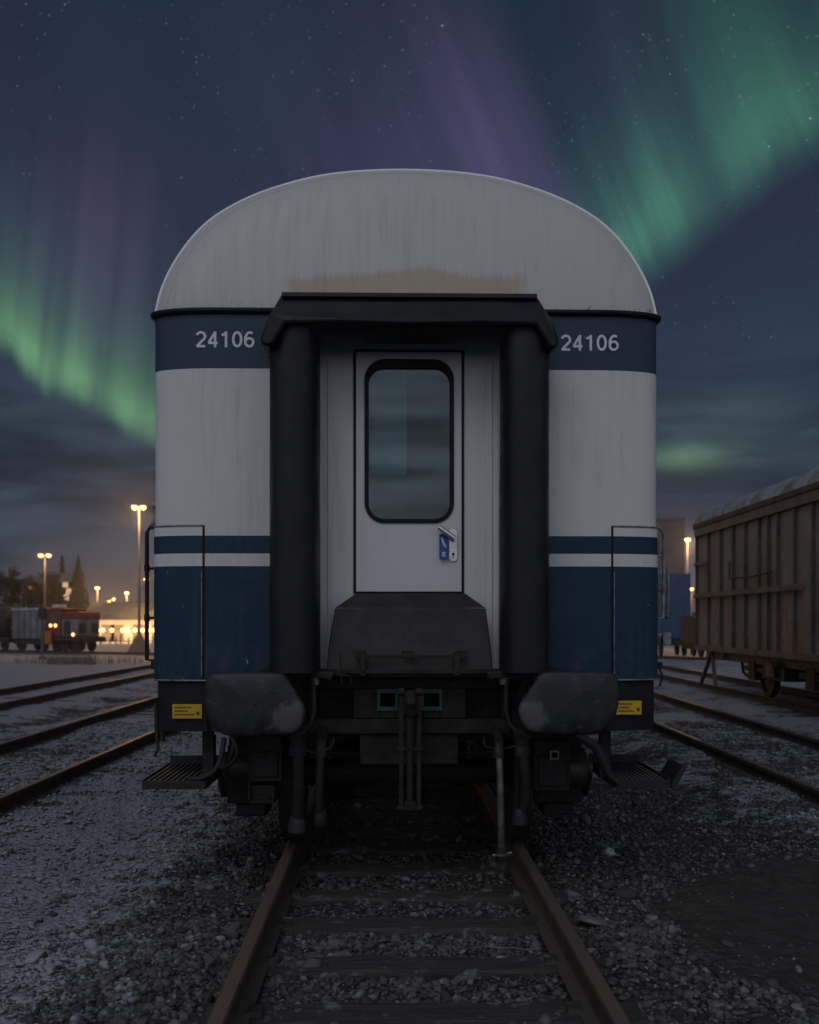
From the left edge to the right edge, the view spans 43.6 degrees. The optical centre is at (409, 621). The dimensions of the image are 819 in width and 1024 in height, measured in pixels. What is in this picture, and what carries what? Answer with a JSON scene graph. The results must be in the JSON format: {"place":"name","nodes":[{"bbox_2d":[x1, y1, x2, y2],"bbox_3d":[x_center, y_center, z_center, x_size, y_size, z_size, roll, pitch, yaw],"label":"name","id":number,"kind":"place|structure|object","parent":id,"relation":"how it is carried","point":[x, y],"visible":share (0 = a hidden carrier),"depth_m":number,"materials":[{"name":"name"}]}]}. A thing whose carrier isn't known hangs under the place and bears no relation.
{"place":"outdoors","nodes":[
{"label":"outdoors","id":0,"kind":"place"},
{"bbox_2d":[14,653,141,664],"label":"dry grass","id":1,"kind":"structure","parent":0,"point":[85,660],"depth_m":45.08,"materials":[{"name":"brown plant"}]},
{"bbox_2d":[0,642,818,1023],"bbox_3d":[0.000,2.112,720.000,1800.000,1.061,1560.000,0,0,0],"label":"ground","id":2,"kind":"structure","parent":0,"point":[756,894],"depth_m":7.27,"materials":[{"name":"grey gravel"}]},
{"bbox_2d":[0,565,25,604],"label":"bare tree","id":3,"kind":"object","parent":2,"relation":"on","point":[7,583],"visible":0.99,"depth_m":159.64,"materials":[{"name":"brown plant"}]},
{"bbox_2d":[0,574,41,607],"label":"bare tree","id":4,"kind":"object","parent":2,"relation":"on","point":[13,599],"visible":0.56,"depth_m":163.76,"materials":[{"name":"brown plant"}]},
{"bbox_2d":[24,577,43,607],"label":"hillside house","id":5,"kind":"structure","parent":2,"relation":"on","point":[39,581],"depth_m":165.09,"materials":[{"name":"brown"}]},
{"bbox_2d":[21,580,52,606],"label":"bare tree","id":6,"kind":"object","parent":2,"relation":"on","point":[34,593],"visible":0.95,"depth_m":156.66,"materials":[{"name":"brown plant"}]},
{"bbox_2d":[38,608,45,659],"bbox_3d":[-20.799,0.711,57.998,0.417,2.950,0.406,0,0,22],"label":"signal post","id":7,"kind":"object","parent":2,"relation":"on","point":[41,613],"visible":0.9,"depth_m":57.88,"materials":[{"name":"metal"}]},
{"bbox_2d":[37,553,51,607],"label":"lamp mast","id":8,"kind":"object","parent":2,"relation":"on","point":[45,555],"visible":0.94,"depth_m":91.93,"materials":[{"name":"metal"}]},
{"bbox_2d":[6,601,95,608],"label":"undergrowth","id":9,"kind":"object","parent":2,"relation":"on","point":[42,606],"visible":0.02,"depth_m":151.94,"materials":[{"name":"brown plant"}]},
{"bbox_2d":[38,572,65,607],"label":"brick house","id":10,"kind":"structure","parent":2,"relation":"on","point":[53,576],"depth_m":180.00,"materials":[{"name":"brown brick"}]},
{"bbox_2d":[38,579,71,607],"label":"bare tree","id":11,"kind":"object","parent":2,"relation":"on","point":[55,599],"visible":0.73,"depth_m":159.64,"materials":[{"name":"brown plant"}]},
{"bbox_2d":[57,555,64,595],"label":"spruce tree","id":12,"kind":"object","parent":2,"relation":"on","point":[61,566],"visible":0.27,"depth_m":171.75,"materials":[{"name":"green plant"}]},
{"bbox_2d":[59,573,74,606],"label":"hillside house","id":13,"kind":"structure","parent":2,"relation":"on","point":[65,579],"depth_m":165.00,"materials":[{"name":"brown"}]},
{"bbox_2d":[0,664,153,715],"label":"railway track","id":14,"kind":"structure","parent":2,"relation":"on","point":[37,699],"depth_m":24.15,"materials":[{"name":"brown metal"}]},
{"bbox_2d":[0,649,153,655],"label":"railway track","id":15,"kind":"structure","parent":2,"relation":"on","point":[86,652],"depth_m":80.07,"materials":[{"name":"metal"}]},
{"bbox_2d":[0,603,19,649],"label":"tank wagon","id":16,"kind":"object","parent":15,"relation":"on","point":[6,638],"visible":0.54,"depth_m":83.61,"materials":[{"name":"metal"}]},
{"bbox_2d":[10,608,61,650],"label":"covered wagon","id":17,"kind":"object","parent":15,"relation":"on","point":[26,626],"visible":0.61,"depth_m":81.88,"materials":[{"name":"grey paint"}]},
{"bbox_2d":[44,605,105,651],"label":"locomotive","id":18,"kind":"object","parent":15,"relation":"on","point":[74,629],"visible":0.99,"depth_m":80.14,"materials":[{"name":"metal"}]},
{"bbox_2d":[50,614,55,623],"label":"cab window","id":19,"kind":"structure","parent":18,"relation":"in","point":[52,616],"depth_m":80.32,"materials":[{"name":"grey glass"}]},
{"bbox_2d":[68,555,88,607],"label":"spruce tree","id":20,"kind":"object","parent":2,"relation":"on","point":[78,597],"visible":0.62,"depth_m":164.34,"materials":[{"name":"green plant"}]},
{"bbox_2d":[0,696,198,836],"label":"railway track","id":21,"kind":"structure","parent":2,"relation":"on","point":[31,793],"depth_m":12.23,"materials":[{"name":"brown metal"}]},
{"bbox_2d":[84,602,153,640],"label":"goods shed","id":22,"kind":"structure","parent":2,"relation":"on","point":[117,619],"depth_m":128.00,"materials":[{"name":"beige"}]},
{"bbox_2d":[101,625,110,640],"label":"loading door","id":23,"kind":"structure","parent":22,"relation":"in","point":[107,634],"depth_m":127.93,"materials":[{"name":"paint"}]},
{"bbox_2d":[111,625,123,640],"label":"loading door","id":24,"kind":"structure","parent":22,"relation":"in","point":[117,632],"depth_m":127.93,"materials":[{"name":"paint"}]},
{"bbox_2d":[133,625,144,639],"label":"loading door","id":25,"kind":"structure","parent":22,"relation":"in","point":[134,626],"depth_m":127.93,"materials":[{"name":"paint"}]},
{"bbox_2d":[86,635,153,643],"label":"yard fence","id":26,"kind":"object","parent":2,"relation":"on","point":[128,641],"visible":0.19,"depth_m":111.95,"materials":[{"name":"metal"}]},
{"bbox_2d":[127,505,150,651],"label":"lamp mast","id":27,"kind":"object","parent":2,"relation":"on","point":[138,644],"visible":0.97,"depth_m":83.90,"materials":[{"name":"metal"}]},
{"bbox_2d":[332,950,351,955],"bbox_3d":[-0.334,1.653,5.053,0.100,0.049,0.103,0,0,45],"label":"stone","id":28,"kind":"object","parent":2,"relation":"on","point":[343,953],"visible":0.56,"depth_m":5.04,"materials":[{"name":"grey stone"}]},
{"bbox_2d":[133,740,678,1023],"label":"railway track","id":29,"kind":"structure","parent":2,"relation":"on","point":[573,963],"depth_m":5.45,"materials":[{"name":"brown wood"}]},
{"bbox_2d":[142,169,686,869],"bbox_3d":[-0.226,-0.621,17.728,3.244,4.258,24.620,0,0,-1],"label":"rail coach","id":30,"kind":"object","parent":29,"relation":"on","point":[370,383],"visible":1,"depth_m":6.02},
{"bbox_2d":[354,349,463,593],"bbox_3d":[-0.003,-0.889,6.085,0.655,1.452,0.143,0,0,-1],"label":"door","id":31,"kind":"structure","parent":30,"relation":"in","point":[392,556],"depth_m":6.09,"materials":[{"name":"paint"}]},
{"bbox_2d":[439,527,447,558],"bbox_3d":[0.203,-0.465,6.053,0.052,0.195,0.028,0,0,-1],"label":"door tag","id":32,"kind":"object","parent":30,"relation":"hanging from","point":[443,546],"depth_m":6.06,"materials":[{"name":"blue plastic"}]},
{"bbox_2d":[471,943,530,950],"bbox_3d":[0.451,1.610,5.064,0.297,0.023,0.068,0,0,0],"label":"twig","id":33,"kind":"object","parent":29,"relation":"on","point":[499,947],"visible":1,"depth_m":5.05,"materials":[{"name":"brown wood"}]},
{"bbox_2d":[481,888,491,891],"bbox_3d":[0.466,1.663,6.227,0.114,0.068,0.122,-12,9,-15],"label":"stone","id":34,"kind":"object","parent":2,"relation":"on","point":[485,890],"visible":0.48,"depth_m":6.23,"materials":[{"name":"grey stone"}]},
{"bbox_2d":[575,915,607,926],"bbox_3d":[0.980,1.609,5.488,0.174,0.060,0.164,0,0,43],"label":"stone","id":35,"kind":"object","parent":2,"relation":"on","point":[592,921],"visible":0.94,"depth_m":5.44,"materials":[{"name":"grey stone"}]},
{"bbox_2d":[604,847,615,856],"bbox_3d":[1.389,1.605,7.113,0.080,0.074,0.087,12,-11,-23],"label":"pale stone","id":36,"kind":"object","parent":2,"relation":"on","point":[609,851],"visible":0.97,"depth_m":7.08,"materials":[{"name":"grey stone"}]},
{"bbox_2d":[656,517,685,573],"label":"tower block","id":37,"kind":"structure","parent":2,"relation":"on","point":[673,528],"depth_m":190.00,"materials":[{"name":"concrete"}]},
{"bbox_2d":[666,561,671,567],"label":"window","id":38,"kind":"structure","parent":37,"relation":"in","point":[668,563],"depth_m":189.95,"materials":[{"name":"grey glass"}]},
{"bbox_2d":[666,547,671,553],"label":"window","id":39,"kind":"structure","parent":37,"relation":"in","point":[668,549],"depth_m":189.95,"materials":[{"name":"grey glass"}]},
{"bbox_2d":[673,561,678,567],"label":"window","id":40,"kind":"structure","parent":37,"relation":"in","point":[675,563],"depth_m":189.95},
{"bbox_2d":[673,547,678,553],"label":"window","id":41,"kind":"structure","parent":37,"relation":"in","point":[675,549],"depth_m":189.95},
{"bbox_2d":[684,538,689,572],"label":"lamp mast","id":42,"kind":"object","parent":2,"relation":"on","point":[687,539],"visible":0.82,"depth_m":94.93,"materials":[{"name":"metal"}]},
{"bbox_2d":[658,656,718,659],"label":"railway track","id":43,"kind":"structure","parent":2,"relation":"on","point":[682,658],"depth_m":57.11,"materials":[{"name":"brown metal"}]},
{"bbox_2d":[658,573,690,655],"bbox_3d":[16.900,-0.398,71.100,2.000,5.270,12.800,0,0,0],"label":"container wagon","id":44,"kind":"object","parent":43,"relation":"on","point":[680,596],"visible":0.3,"depth_m":65.00,"materials":[{"name":"blue paint"}]},
{"bbox_2d":[681,615,703,656],"bbox_3d":[15.765,0.767,53.000,2.670,2.154,3.600,0,0,0],"label":"wagon","id":45,"kind":"object","parent":2,"relation":"on","point":[687,632],"visible":0.25,"depth_m":53.40,"materials":[{"name":"brown paint"}]},
{"bbox_2d":[691,587,693,615],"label":"lamp mast","id":46,"kind":"object","parent":2,"relation":"on","point":[691,599],"visible":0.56,"depth_m":109.92,"materials":[{"name":"metal"}]},
{"bbox_2d":[628,692,818,834],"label":"railway track","id":47,"kind":"structure","parent":2,"relation":"on","point":[738,764],"depth_m":12.71,"materials":[{"name":"brown metal"}]},
{"bbox_2d":[654,665,818,716],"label":"railway track","id":48,"kind":"structure","parent":2,"relation":"on","point":[807,709],"depth_m":22.65,"materials":[{"name":"rusty steel"},{"name":"weathered wood"},{"name":"gravel"}]},
{"bbox_2d":[692,467,818,696],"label":"freight wagon","id":49,"kind":"object","parent":48,"relation":"on","point":[756,594],"visible":1,"depth_m":19.00,"materials":[{"name":"paint"}]},
{"bbox_2d":[0,0,818,611],"label":"sky","id":50,"kind":"structure","parent":0,"point":[689,129],"materials":[{"name":"blue"}]}
]}

